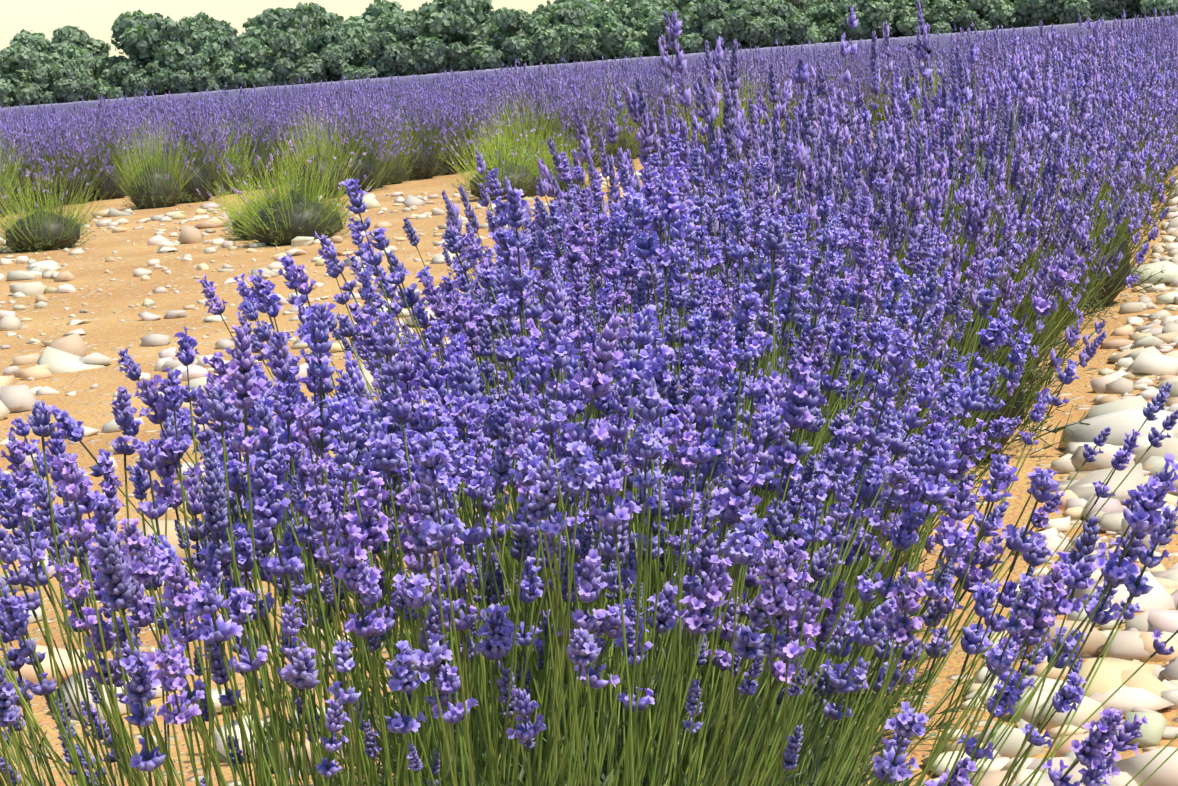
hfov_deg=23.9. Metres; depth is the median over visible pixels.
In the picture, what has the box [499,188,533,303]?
lavender flower
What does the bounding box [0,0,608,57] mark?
sky
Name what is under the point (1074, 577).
lavender flower
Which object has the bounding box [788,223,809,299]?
lavender flower
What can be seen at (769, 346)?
lavender flower
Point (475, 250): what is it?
lavender flower
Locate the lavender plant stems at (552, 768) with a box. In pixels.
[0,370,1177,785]
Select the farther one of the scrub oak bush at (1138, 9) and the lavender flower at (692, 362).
the scrub oak bush at (1138, 9)
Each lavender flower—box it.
[0,430,33,488]
[0,468,48,564]
[0,491,37,591]
[0,519,41,617]
[0,577,8,603]
[0,592,56,712]
[0,611,24,679]
[0,666,20,732]
[0,757,28,785]
[2,727,22,746]
[4,488,51,580]
[7,589,45,673]
[9,476,55,589]
[9,529,50,598]
[10,416,39,463]
[13,705,25,733]
[14,676,33,715]
[18,507,49,552]
[26,399,57,451]
[29,472,72,547]
[33,478,64,558]
[34,448,55,500]
[42,422,83,526]
[46,539,73,564]
[48,405,112,480]
[52,453,97,552]
[52,481,77,515]
[52,555,89,618]
[53,562,96,636]
[55,698,76,742]
[57,688,71,716]
[59,453,116,552]
[60,584,84,642]
[61,735,80,779]
[63,499,70,534]
[63,526,92,569]
[74,550,111,624]
[74,743,106,779]
[76,700,118,763]
[84,607,127,697]
[85,769,97,785]
[87,677,101,705]
[88,491,129,564]
[91,510,116,580]
[91,531,135,614]
[94,514,143,584]
[96,458,124,545]
[99,573,128,617]
[101,734,112,748]
[102,602,115,627]
[108,612,156,703]
[110,385,143,468]
[111,515,125,556]
[112,406,158,475]
[113,669,128,703]
[116,517,164,589]
[117,348,154,397]
[117,551,179,663]
[120,647,165,785]
[126,465,162,497]
[128,464,149,500]
[131,533,164,618]
[132,467,146,500]
[133,439,174,535]
[135,375,183,472]
[145,574,176,630]
[147,532,155,552]
[147,648,201,730]
[149,432,191,519]
[149,537,162,554]
[150,535,199,624]
[157,366,192,463]
[159,429,200,476]
[160,409,177,473]
[161,557,203,650]
[164,581,182,628]
[167,640,204,716]
[169,407,198,447]
[174,326,204,409]
[174,519,196,567]
[184,466,210,581]
[185,571,201,587]
[187,581,242,656]
[191,389,212,470]
[191,536,223,610]
[192,440,224,478]
[192,468,216,545]
[193,645,205,678]
[194,546,223,647]
[197,371,228,441]
[197,681,214,721]
[198,275,227,320]
[200,384,236,436]
[200,777,205,785]
[201,471,231,571]
[203,351,249,426]
[204,448,230,507]
[204,641,240,715]
[206,534,216,544]
[208,431,243,517]
[211,501,231,566]
[212,445,224,468]
[216,420,245,515]
[218,459,257,552]
[220,403,250,510]
[220,587,269,690]
[221,324,269,463]
[222,518,234,568]
[222,580,252,653]
[223,564,262,629]
[225,546,273,636]
[227,490,243,521]
[227,734,243,766]
[228,524,252,588]
[232,423,249,475]
[233,273,271,340]
[234,527,260,616]
[234,625,258,681]
[234,635,264,697]
[236,311,265,364]
[237,299,271,345]
[237,518,263,570]
[237,578,252,629]
[241,409,254,431]
[241,454,301,587]
[244,426,285,502]
[244,486,274,557]
[246,269,291,350]
[246,333,264,356]
[246,628,263,657]
[247,398,277,442]
[248,363,273,425]
[249,404,287,483]
[250,382,279,428]
[255,391,277,452]
[257,362,278,399]
[257,549,270,590]
[259,286,290,342]
[261,329,309,432]
[264,452,290,501]
[264,538,277,555]
[266,517,306,606]
[266,574,293,602]
[273,377,280,394]
[275,380,299,425]
[275,404,302,519]
[275,414,309,493]
[276,392,302,443]
[276,635,295,675]
[277,253,308,335]
[277,366,304,464]
[279,596,306,690]
[280,647,319,703]
[281,481,295,529]
[281,531,311,606]
[285,463,296,517]
[287,596,311,616]
[288,352,319,410]
[288,449,312,521]
[289,264,320,310]
[289,474,304,515]
[291,694,306,724]
[292,298,330,403]
[292,405,328,484]
[292,450,322,550]
[292,607,311,660]
[295,689,312,710]
[297,419,320,461]
[299,403,336,458]
[299,570,331,628]
[300,355,328,412]
[301,302,336,450]
[303,542,352,597]
[304,425,335,477]
[306,484,339,571]
[306,709,319,742]
[307,339,331,395]
[309,476,340,520]
[314,231,356,296]
[315,532,348,616]
[315,690,350,783]
[321,255,350,309]
[321,395,357,481]
[321,466,339,541]
[322,571,348,609]
[323,571,343,615]
[323,574,334,604]
[324,308,338,339]
[325,489,342,579]
[326,460,351,494]
[327,465,354,501]
[327,640,361,716]
[329,427,363,500]
[331,328,357,356]
[333,369,359,450]
[333,397,367,491]
[333,512,386,645]
[334,481,362,560]
[337,314,356,345]
[340,337,358,364]
[341,178,382,280]
[342,351,373,413]
[346,253,373,287]
[346,492,379,559]
[347,223,371,278]
[348,302,396,382]
[351,405,386,484]
[351,470,390,555]
[353,393,361,405]
[353,559,397,647]
[354,335,378,383]
[355,422,367,474]
[356,273,385,314]
[358,484,382,554]
[358,701,369,730]
[359,255,391,294]
[360,241,395,300]
[360,387,375,407]
[361,270,380,332]
[363,347,381,396]
[363,394,388,486]
[363,418,404,481]
[363,609,381,654]
[363,722,381,759]
[364,555,398,637]
[365,227,410,297]
[368,351,392,389]
[370,452,396,515]
[372,316,395,364]
[373,270,401,325]
[373,325,397,378]
[373,410,391,437]
[375,312,410,438]
[377,367,404,434]
[378,307,405,347]
[378,478,403,558]
[381,477,398,524]
[382,443,405,490]
[383,386,423,450]
[383,534,398,554]
[384,550,406,573]
[384,640,429,742]
[386,250,419,315]
[386,472,407,545]
[389,423,411,443]
[391,569,407,611]
[392,355,413,389]
[392,493,417,559]
[392,572,452,686]
[393,344,423,421]
[394,430,421,538]
[397,483,432,573]
[401,323,418,342]
[402,217,419,247]
[403,340,462,439]
[403,390,427,463]
[404,607,418,622]
[405,329,421,352]
[406,691,410,714]
[407,742,422,772]
[408,416,422,427]
[409,302,439,355]
[409,478,445,550]
[410,355,421,390]
[410,521,437,565]
[411,432,464,552]
[413,291,430,332]
[413,402,454,467]
[415,265,442,308]
[416,597,443,678]
[418,393,454,432]
[419,513,476,641]
[420,334,444,362]
[420,339,441,368]
[421,276,452,331]
[423,568,442,629]
[424,630,459,709]
[425,320,454,389]
[426,749,439,785]
[427,392,455,491]
[429,568,465,625]
[431,662,478,736]
[433,415,461,499]
[436,349,458,405]
[437,489,449,520]
[439,272,461,332]
[439,492,469,548]
[440,226,469,282]
[440,388,451,409]
[440,554,476,631]
[442,247,451,265]
[444,354,487,404]
[444,363,466,430]
[445,292,478,355]
[445,333,485,392]
[446,334,491,418]
[448,397,491,470]
[448,589,476,615]
[449,224,464,252]
[449,251,465,263]
[449,259,469,291]
[450,440,484,480]
[453,489,460,554]
[454,471,492,562]
[454,483,478,518]
[455,542,488,595]
[456,357,483,442]
[459,233,473,264]
[460,292,473,331]
[460,635,478,665]
[463,297,482,363]
[464,231,497,286]
[464,403,490,485]
[465,222,480,259]
[468,354,486,404]
[468,512,500,572]
[469,290,475,314]
[470,617,482,647]
[471,280,495,336]
[473,562,481,607]
[474,268,501,331]
[474,434,492,487]
[475,293,499,338]
[475,299,486,326]
[475,487,495,522]
[475,602,518,674]
[476,298,485,335]
[477,340,504,386]
[477,359,500,388]
[478,322,494,381]
[478,562,505,605]
[480,415,490,447]
[481,246,494,289]
[482,388,494,433]
[482,399,505,447]
[483,168,515,235]
[484,290,506,338]
[484,397,515,439]
[485,210,496,238]
[485,424,513,488]
[486,267,498,318]
[486,394,501,453]
[486,447,511,551]
[487,568,508,622]
[488,227,542,330]
[488,654,514,693]
[490,384,507,404]
[491,199,510,256]
[491,292,530,372]
[493,338,508,371]
[494,267,518,338]
[495,255,506,271]
[496,316,511,378]
[496,493,508,517]
[497,668,517,720]
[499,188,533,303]
[501,248,540,347]
[502,433,544,548]
[503,316,523,360]
[503,371,512,391]
[504,415,536,498]
[506,688,547,751]
[507,367,539,434]
[507,372,531,451]
[509,225,528,269]
[509,359,517,387]
[509,446,516,487]
[510,501,533,565]
[511,410,535,437]
[512,364,538,432]
[512,375,542,412]
[512,556,542,655]
[513,447,555,521]
[516,291,535,334]
[516,652,528,680]
[517,340,542,410]
[519,201,530,235]
[519,716,534,749]
[521,355,569,451]
[522,210,535,233]
[522,244,539,271]
[522,266,537,327]
[523,460,567,552]
[525,670,531,694]
[527,239,537,284]
[530,336,579,443]
[530,518,552,598]
[531,203,539,224]
[531,232,550,277]
[531,269,543,304]
[531,293,546,323]
[531,535,566,578]
[533,609,561,668]
[534,196,556,239]
[534,215,546,236]
[534,235,552,288]
[534,335,550,386]
[534,420,549,455]
[535,206,555,239]
[535,230,550,293]
[535,285,545,304]
[535,387,541,405]
[536,381,548,391]
[536,392,553,458]
[536,633,551,669]
[537,280,579,400]
[538,251,554,289]
[539,270,550,294]
[539,293,551,332]
[540,428,570,515]
[543,281,571,335]
[545,201,568,239]
[546,422,584,542]
[547,232,567,276]
[548,260,561,291]
[548,368,561,383]
[549,248,564,285]
[551,278,574,327]
[551,545,579,642]
[552,527,584,577]
[555,440,601,506]
[558,151,574,204]
[559,241,570,289]
[560,211,589,275]
[560,355,582,436]
[561,312,582,372]
[562,399,583,421]
[563,496,574,509]
[565,181,577,208]
[565,235,570,250]
[565,263,592,347]
[565,314,629,444]
[565,501,583,532]
[565,549,606,675]
[566,262,592,316]
[567,202,579,216]
[568,312,589,360]
[568,373,589,426]
[568,628,601,673]
[570,166,591,202]
[570,313,584,360]
[571,553,590,610]
[574,603,634,706]
[575,187,594,245]
[575,382,586,414]
[575,522,594,576]
[578,496,586,512]
[579,491,592,524]
[580,344,596,403]
[582,274,592,308]
[582,322,598,351]
[583,266,590,283]
[583,277,592,321]
[583,418,607,508]
[584,222,600,273]
[585,493,608,565]
[587,445,596,461]
[588,195,599,212]
[588,235,607,275]
[588,244,606,280]
[588,268,602,304]
[588,286,601,325]
[588,316,599,353]
[588,376,613,454]
[588,398,613,426]
[588,458,640,543]
[590,171,605,229]
[592,207,600,231]
[592,214,606,243]
[592,288,597,308]
[592,498,605,540]
[594,277,615,342]
[594,618,606,653]
[595,524,609,563]
[597,454,622,509]
[598,216,619,284]
[598,499,622,594]
[599,213,617,257]
[599,314,604,325]
[599,370,640,465]
[600,250,625,310]
[600,404,613,419]
[600,521,636,604]
[601,417,630,478]
[601,552,612,567]
[602,245,618,287]
[602,263,613,290]
[604,271,625,318]
[605,436,630,497]
[605,560,616,600]
[606,258,628,314]
[606,387,635,442]
[608,199,617,236]
[609,202,626,265]
[609,344,629,402]
[611,442,638,491]
[613,380,619,389]
[613,598,654,723]
[614,186,638,248]
[615,164,633,203]
[615,236,631,284]
[615,550,635,600]
[616,242,643,285]
[617,284,633,326]
[617,304,660,397]
[618,312,637,394]
[620,501,632,528]
[620,549,639,579]
[622,186,635,214]
[622,384,644,429]
[622,468,643,561]
[624,236,638,300]
[624,283,634,328]
[624,421,657,522]
[625,609,636,642]
[626,213,635,240]
[628,193,659,272]
[628,377,671,470]
[628,603,641,632]
[629,422,663,502]
[630,276,642,309]
[630,473,675,566]
[632,304,639,323]
[632,323,650,360]
[632,583,642,613]
[633,484,668,563]
[634,259,660,301]
[634,278,645,314]
[635,226,647,261]
[635,342,652,360]
[638,162,667,234]
[639,267,663,301]
[639,458,665,527]
[639,584,678,644]
[640,184,656,234]
[641,158,659,204]
[641,361,674,440]
[641,467,677,535]
[642,337,683,443]
[644,173,667,231]
[645,205,675,276]
[646,293,660,316]
[647,153,660,177]
[647,438,668,465]
[649,276,666,321]
[651,312,659,347]
[652,253,676,315]
[652,327,659,345]
[656,166,685,274]
[658,273,684,348]
[659,268,672,291]
[659,307,682,350]
[659,448,667,463]
[659,537,672,574]
[660,513,676,548]
[662,371,672,397]
[663,266,693,351]
[663,448,671,473]
[664,201,694,310]
[664,315,678,370]
[664,375,686,432]
[664,404,698,516]
[664,567,699,596]
[665,489,688,565]
[666,432,679,467]
[667,134,683,169]
[667,413,703,491]
[669,508,684,541]
[670,151,689,179]
[671,348,687,382]
[671,478,709,575]
[671,601,690,641]
[672,232,691,309]
[672,236,680,246]
[675,457,699,482]
[675,555,732,645]
[676,170,695,207]
[677,192,696,247]
[679,346,700,432]
[679,349,727,477]
[680,344,701,373]
[680,366,695,407]
[680,504,706,591]
[681,279,706,343]
[681,392,691,405]
[682,238,697,281]
[683,533,722,608]
[683,678,703,738]
[684,196,694,250]
[684,217,697,268]
[684,285,691,312]
[686,149,708,216]
[686,225,710,280]
[686,272,702,308]
[688,193,708,224]
[688,275,711,349]
[688,308,710,367]
[688,425,707,478]
[690,250,697,294]
[691,295,711,341]
[691,374,704,434]
[691,634,707,666]
[694,237,717,276]
[695,415,716,446]
[697,236,718,288]
[698,209,707,230]
[699,428,731,490]
[700,532,728,617]
[701,279,720,345]
[701,322,722,372]
[701,474,722,535]
[703,598,741,682]
[704,175,717,225]
[704,407,739,449]
[705,214,713,235]
[706,288,731,336]
[707,236,719,271]
[707,571,737,640]
[709,321,737,408]
[709,471,749,538]
[709,521,730,559]
[710,244,722,287]
[714,139,727,188]
[714,205,736,262]
[714,281,729,321]
[715,371,746,437]
[715,521,734,570]
[717,227,734,267]
[717,376,728,391]
[718,441,764,573]
[719,221,732,265]
[719,267,735,290]
[719,440,735,468]
[720,456,727,486]
[720,509,767,579]
[722,188,753,268]
[723,222,744,249]
[723,301,751,386]
[724,360,733,395]
[725,162,743,191]
[725,216,751,268]
[726,278,741,325]
[727,282,761,370]
[727,296,733,327]
[728,423,746,470]
[729,263,741,300]
[729,651,741,677]
[731,258,743,285]
[731,597,770,666]
[732,159,746,198]
[732,200,749,264]
[732,209,753,263]
[732,290,741,319]
[735,395,755,428]
[736,370,780,454]
[737,539,765,621]
[737,656,763,700]
[740,260,762,311]
[740,357,756,376]
[740,528,761,572]
[741,238,761,269]
[742,575,772,626]
[743,238,758,271]
[743,322,763,399]
[743,331,771,413]
[743,591,752,606]
[744,275,748,287]
[745,198,767,256]
[745,404,768,495]
[747,359,757,379]
[749,406,789,495]
[750,156,771,186]
[750,262,770,298]
[751,326,764,378]
[753,170,765,199]
[753,209,773,254]
[755,541,796,623]
[756,196,781,257]
[756,221,782,295]
[756,280,781,337]
[756,317,778,359]
[757,249,766,265]
[757,373,790,466]
[758,217,784,294]
[759,440,772,455]
[760,220,790,262]
[760,291,775,312]
[761,423,788,499]
[762,501,790,563]
[762,615,791,665]
[763,460,802,532]
[765,354,816,477]
[766,461,802,518]
[766,474,801,540]
[766,537,815,668]
[766,592,832,689]
[770,250,785,284]
[771,256,809,337]
[771,497,789,510]
[773,518,793,545]
[773,655,804,708]
[774,215,791,254]
[776,356,783,375]
[777,142,797,213]
[777,184,788,216]
[777,724,803,774]
[778,244,794,298]
[778,290,803,347]
[779,347,799,392]
[780,235,795,287]
[780,257,789,298]
[780,327,788,347]
[782,335,820,401]
[782,555,809,637]
[784,567,810,641]
[785,209,795,249]
[785,329,796,358]
[785,370,820,471]
[785,426,795,435]
[786,476,808,548]
[787,668,805,698]
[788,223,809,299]
[789,213,809,247]
[789,314,803,346]
[790,241,813,303]
[792,501,822,542]
[794,475,833,558]
[795,322,809,347]
[795,542,806,554]
[796,290,811,335]
[797,454,815,505]
[797,623,840,687]
[802,258,834,343]
[803,489,809,511]
[804,303,812,321]
[805,665,830,704]
[807,243,818,297]
[807,408,825,439]
[808,544,844,589]
[809,343,829,408]
[809,522,852,591]
[810,195,834,255]
[810,217,840,267]
[811,565,840,606]
[812,312,827,352]
[813,280,838,319]
[813,447,838,499]
[813,578,849,651]
[814,212,837,250]
[814,443,828,478]
[816,196,832,234]
[817,492,827,519]
[819,303,834,344]
[819,509,846,547]
[819,597,895,700]
[820,277,853,348]
[820,305,856,400]
[820,339,835,392]
[821,258,838,299]
[821,657,869,730]
[822,328,867,398]
[822,603,856,678]
[823,282,843,342]
[823,401,870,501]
[824,347,835,371]
[825,229,840,292]
[825,466,856,550]
[825,660,849,699]
[826,496,863,553]
[828,408,850,448]
[828,498,849,509]
[829,436,837,448]
[830,226,850,275]
[831,217,844,231]
[831,245,844,276]
[832,321,851,362]
[832,426,856,484]
[832,427,844,499]
[834,274,858,316]
[835,483,863,528]
[836,249,880,332]
[836,528,864,565]
[837,204,849,231]
[838,359,863,408]
[839,362,846,393]
[840,288,860,322]
[842,232,867,277]
[843,398,859,415]
[844,358,872,403]
[845,575,878,653]
[847,241,872,280]
[848,455,893,565]
[848,457,859,486]
[849,196,870,260]
[849,223,873,295]
[849,304,862,338]
[850,379,897,486]
[851,368,877,403]
[851,393,877,424]
[853,438,877,483]
[857,321,881,369]
[857,562,874,591]
[858,248,890,303]
[858,407,892,471]
[858,455,891,512]
[861,443,890,505]
[862,305,872,328]
[863,240,880,269]
[863,460,916,543]
[864,327,918,463]
[866,177,888,229]
[866,284,875,306]
[866,322,892,390]
[867,385,874,398]
[868,316,893,348]
[868,317,896,365]
[868,513,898,568]
[871,291,895,323]
[871,376,894,407]
[871,667,897,702]
[872,197,887,232]
[872,702,928,783]
[873,732,911,785]
[874,408,908,455]
[874,502,925,603]
[874,637,895,670]
[878,571,925,653]
[878,655,901,695]
[879,261,897,300]
[879,305,897,325]
[880,266,908,317]
[882,338,917,385]
[883,374,893,414]
[883,454,909,518]
[884,487,895,507]
[884,637,923,694]
[885,433,911,475]
[886,562,912,626]
[887,433,916,460]
[888,479,923,561]
[889,362,943,462]
[892,290,917,348]
[894,280,912,318]
[894,435,929,513]
[898,274,921,309]
[899,400,913,437]
[901,238,919,269]
[901,414,948,531]
[901,443,956,512]
[902,434,920,455]
[903,244,918,285]
[904,324,914,340]
[904,335,927,380]
[904,397,918,414]
[905,334,932,382]
[906,275,944,343]
[907,368,919,400]
[908,359,944,407]
[910,245,944,314]
[913,220,929,260]
[913,257,929,296]
[916,227,938,272]
[918,437,960,516]
[918,446,941,503]
[919,528,975,614]
[922,234,947,266]
[922,304,943,334]
[922,600,945,636]
[923,375,964,435]
[924,421,946,437]
[925,625,952,670]
[925,756,976,785]
[928,383,960,422]
[932,441,952,513]
[932,524,980,583]
[933,480,978,559]
[933,537,987,621]
[933,550,964,587]
[934,265,952,305]
[937,474,974,511]
[939,369,996,450]
[940,558,952,588]
[944,282,967,316]
[944,349,957,380]
[944,494,978,542]
[946,418,986,480]
[946,420,964,455]
[947,375,969,383]
[953,258,981,294]
[953,321,964,341]
[953,368,981,452]
[954,308,1011,384]
[955,352,970,371]
[957,390,991,420]
[957,671,1019,760]
[958,531,1005,601]
[959,310,972,323]
[960,578,1002,671]
[964,500,1009,559]
[970,416,1010,459]
[970,465,1018,546]
[973,318,1017,372]
[974,362,999,420]
[976,256,1001,315]
[978,453,1013,513]
[981,567,989,582]
[983,636,1019,682]
[984,332,1032,421]
[984,416,1021,452]
[984,579,1018,638]
[985,573,1044,685]
[994,631,1032,661]
[998,595,1034,656]
[998,603,1054,691]
[1000,466,1060,571]
[1004,327,1026,347]
[1005,455,1010,464]
[1006,525,1028,558]
[1009,216,1041,261]
[1009,551,1070,649]
[1016,641,1051,701]
[1018,563,1066,646]
[1019,388,1049,448]
[1019,567,1034,588]
[1021,672,1085,751]
[1022,533,1053,575]
[1029,491,1065,531]
[1031,249,1085,321]
[1040,627,1086,668]
[1041,708,1122,785]
[1046,358,1078,415]
[1052,557,1095,622]
[1052,579,1118,659]
[1060,657,1082,690]
[1061,514,1100,598]
[1078,757,1109,785]
[1080,714,1147,782]
[1082,426,1110,465]
[1085,527,1151,631]
[1091,583,1114,604]
[1092,429,1140,503]
[1093,706,1114,731]
[1095,453,1177,594]
[1096,476,1163,579]
[1118,574,1148,628]
[1124,500,1177,602]
[1143,381,1171,423]
[1147,410,1177,451]
[1150,629,1177,657]
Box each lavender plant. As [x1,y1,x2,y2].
[0,106,62,214]
[0,109,89,209]
[0,129,29,216]
[0,161,114,252]
[1,101,74,165]
[1,107,52,177]
[13,107,85,152]
[13,109,114,204]
[17,107,63,159]
[37,103,73,127]
[42,95,158,200]
[56,105,89,123]
[62,110,112,168]
[72,97,169,194]
[90,98,134,119]
[94,108,205,208]
[101,95,142,124]
[107,94,183,164]
[108,94,161,119]
[112,89,208,163]
[132,90,244,203]
[139,105,246,197]
[147,94,238,154]
[159,95,202,111]
[181,140,385,246]
[185,89,258,159]
[188,164,304,239]
[190,110,268,194]
[193,88,228,136]
[203,81,286,151]
[203,90,299,189]
[226,89,265,105]
[232,83,312,146]
[232,90,325,185]
[245,90,342,160]
[265,83,314,129]
[268,101,369,198]
[274,78,364,154]
[282,90,330,112]
[290,84,408,192]
[297,80,342,113]
[301,84,417,188]
[306,80,381,133]
[321,75,400,141]
[334,72,418,143]
[336,9,1012,498]
[336,80,390,103]
[364,74,461,180]
[364,95,423,184]
[370,75,427,131]
[389,84,486,174]
[393,83,442,125]
[404,68,506,171]
[415,73,506,163]
[415,80,444,106]
[420,75,460,100]
[425,71,470,102]
[431,67,1106,619]
[438,118,564,200]
[444,68,531,162]
[450,72,489,106]
[462,81,570,169]
[464,71,509,91]
[465,62,589,161]
[466,59,553,108]
[481,74,531,137]
[488,62,532,90]
[500,64,616,168]
[509,127,605,193]
[524,64,635,166]
[525,63,636,170]
[542,65,594,112]
[555,57,609,119]
[562,65,621,108]
[566,56,629,94]
[567,65,655,161]
[570,60,668,158]
[589,59,637,81]
[593,55,648,80]
[596,58,690,156]
[610,56,699,138]
[635,60,668,80]
[636,63,701,146]
[654,60,707,139]
[662,60,1080,518]
[665,48,797,147]
[666,65,781,166]
[673,62,704,83]
[673,64,704,106]
[685,50,758,76]
[689,56,800,150]
[692,58,800,152]
[703,43,761,76]
[709,40,827,151]
[714,0,1148,465]
[739,49,770,67]
[741,47,830,122]
[745,53,1142,412]
[762,41,871,137]
[774,44,849,104]
[801,48,867,105]
[815,42,887,129]
[815,48,876,113]
[827,39,904,128]
[846,45,914,103]
[847,39,916,116]
[855,49,906,123]
[862,38,920,113]
[862,62,1144,345]
[864,61,1169,388]
[871,51,970,129]
[877,37,992,119]
[890,41,936,110]
[894,40,936,82]
[897,44,915,73]
[899,28,996,111]
[910,22,1011,112]
[917,31,1177,328]
[923,27,1167,233]
[931,53,1129,191]
[945,40,1011,71]
[961,25,1033,61]
[963,17,1177,250]
[964,31,1023,58]
[970,43,1177,306]
[975,34,1011,59]
[977,25,1045,64]
[979,31,1035,55]
[999,27,1057,54]
[1006,22,1069,48]
[1006,28,1047,42]
[1008,21,1177,217]
[1015,28,1056,49]
[1023,27,1177,229]
[1032,18,1177,241]
[1032,26,1068,47]
[1043,10,1177,199]
[1082,33,1177,124]
[1090,18,1176,70]
[1090,20,1177,78]
[1092,17,1177,133]
[1106,17,1177,166]
[1109,32,1177,195]
[1113,25,1177,134]
[1114,29,1177,134]
[1116,7,1177,39]
[1125,18,1176,71]
[1125,19,1177,69]
[1134,13,1175,36]
[1140,9,1177,34]
[1149,23,1177,56]
[1158,28,1177,56]
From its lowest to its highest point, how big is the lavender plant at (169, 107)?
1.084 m
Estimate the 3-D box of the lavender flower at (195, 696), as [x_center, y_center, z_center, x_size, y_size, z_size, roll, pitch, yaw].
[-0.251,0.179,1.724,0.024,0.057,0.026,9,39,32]
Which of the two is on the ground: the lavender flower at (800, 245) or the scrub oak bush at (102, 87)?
the scrub oak bush at (102, 87)
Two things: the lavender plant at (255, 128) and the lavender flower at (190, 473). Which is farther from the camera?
the lavender plant at (255, 128)
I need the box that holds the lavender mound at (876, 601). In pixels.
[504,475,962,754]
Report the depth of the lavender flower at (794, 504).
2.26 m
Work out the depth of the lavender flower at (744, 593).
2.52 m
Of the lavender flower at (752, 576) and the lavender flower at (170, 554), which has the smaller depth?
the lavender flower at (170, 554)
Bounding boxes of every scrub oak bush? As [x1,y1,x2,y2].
[0,44,55,107]
[0,67,28,106]
[41,64,93,103]
[54,58,93,82]
[69,60,96,100]
[76,58,101,80]
[89,55,108,80]
[90,69,133,99]
[92,62,147,98]
[102,55,164,94]
[123,58,150,80]
[132,62,174,95]
[153,60,181,94]
[170,55,218,93]
[178,42,242,89]
[179,52,234,90]
[207,29,258,69]
[215,37,274,76]
[216,45,275,89]
[247,33,321,87]
[271,41,327,84]
[293,30,357,81]
[296,37,306,45]
[296,41,330,81]
[317,25,371,81]
[322,38,378,80]
[339,27,374,55]
[360,41,374,57]
[367,21,447,77]
[374,34,414,77]
[421,33,469,74]
[428,15,478,73]
[465,23,502,70]
[468,8,545,69]
[469,25,515,68]
[511,14,578,66]
[514,28,527,38]
[526,4,578,35]
[536,9,555,27]
[548,2,603,59]
[568,35,601,62]
[577,10,648,60]
[582,13,596,25]
[600,3,653,58]
[604,17,638,37]
[631,5,662,36]
[643,7,686,56]
[666,1,704,54]
[667,14,702,54]
[675,0,747,53]
[703,13,749,48]
[708,15,728,40]
[722,2,785,50]
[759,0,814,47]
[759,9,770,18]
[782,5,821,39]
[788,12,827,43]
[803,5,831,28]
[810,2,840,32]
[820,0,859,42]
[837,0,898,41]
[845,0,916,39]
[896,0,954,36]
[915,0,969,32]
[927,0,979,32]
[953,0,1001,31]
[970,0,1050,28]
[978,0,1040,27]
[1019,0,1090,25]
[1048,15,1057,24]
[1068,0,1117,19]
[1081,0,1137,22]
[1098,0,1139,20]
[1126,0,1143,19]
[1140,0,1177,17]
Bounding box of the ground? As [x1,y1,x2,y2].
[0,118,1177,785]
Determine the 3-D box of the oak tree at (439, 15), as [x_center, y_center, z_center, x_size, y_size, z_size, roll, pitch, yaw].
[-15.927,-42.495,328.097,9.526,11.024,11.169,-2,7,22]
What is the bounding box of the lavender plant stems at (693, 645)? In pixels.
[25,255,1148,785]
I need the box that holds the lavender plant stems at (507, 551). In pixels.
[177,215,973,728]
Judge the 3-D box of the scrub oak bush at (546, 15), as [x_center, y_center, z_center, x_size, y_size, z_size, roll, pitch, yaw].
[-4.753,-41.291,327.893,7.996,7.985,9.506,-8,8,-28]
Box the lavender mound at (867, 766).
[340,569,886,785]
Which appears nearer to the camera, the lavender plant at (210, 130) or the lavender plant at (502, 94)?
the lavender plant at (210, 130)
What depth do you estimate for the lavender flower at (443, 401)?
2.27 m
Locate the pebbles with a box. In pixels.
[0,172,1177,785]
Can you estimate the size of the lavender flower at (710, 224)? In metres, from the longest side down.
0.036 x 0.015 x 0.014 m
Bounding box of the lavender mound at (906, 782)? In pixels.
[363,648,935,785]
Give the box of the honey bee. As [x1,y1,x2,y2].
[426,547,441,566]
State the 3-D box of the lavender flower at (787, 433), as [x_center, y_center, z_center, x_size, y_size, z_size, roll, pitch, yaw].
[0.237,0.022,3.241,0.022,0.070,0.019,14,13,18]
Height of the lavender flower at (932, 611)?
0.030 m
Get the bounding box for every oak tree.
[0,29,75,78]
[51,25,110,77]
[59,42,97,78]
[111,10,192,71]
[181,11,233,56]
[215,19,237,34]
[237,25,273,48]
[242,7,314,36]
[263,27,306,45]
[286,2,330,35]
[320,12,344,28]
[340,0,416,32]
[345,26,372,41]
[373,10,425,44]
[416,0,494,71]
[485,7,508,24]
[520,9,531,16]
[532,0,585,14]
[561,1,588,27]
[583,0,604,16]
[589,0,673,14]
[632,0,670,19]
[671,0,704,12]
[708,1,730,14]
[728,0,774,16]
[783,0,806,12]
[802,0,847,22]
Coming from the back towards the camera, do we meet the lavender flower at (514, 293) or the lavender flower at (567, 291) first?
the lavender flower at (567, 291)
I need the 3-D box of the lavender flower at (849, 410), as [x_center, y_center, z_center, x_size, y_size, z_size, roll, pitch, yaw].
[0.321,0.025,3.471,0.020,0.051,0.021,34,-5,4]
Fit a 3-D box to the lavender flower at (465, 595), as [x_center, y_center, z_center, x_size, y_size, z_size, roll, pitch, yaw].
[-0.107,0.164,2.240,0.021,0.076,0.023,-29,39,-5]
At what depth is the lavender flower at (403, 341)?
4.20 m
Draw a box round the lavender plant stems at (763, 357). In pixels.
[359,189,1009,595]

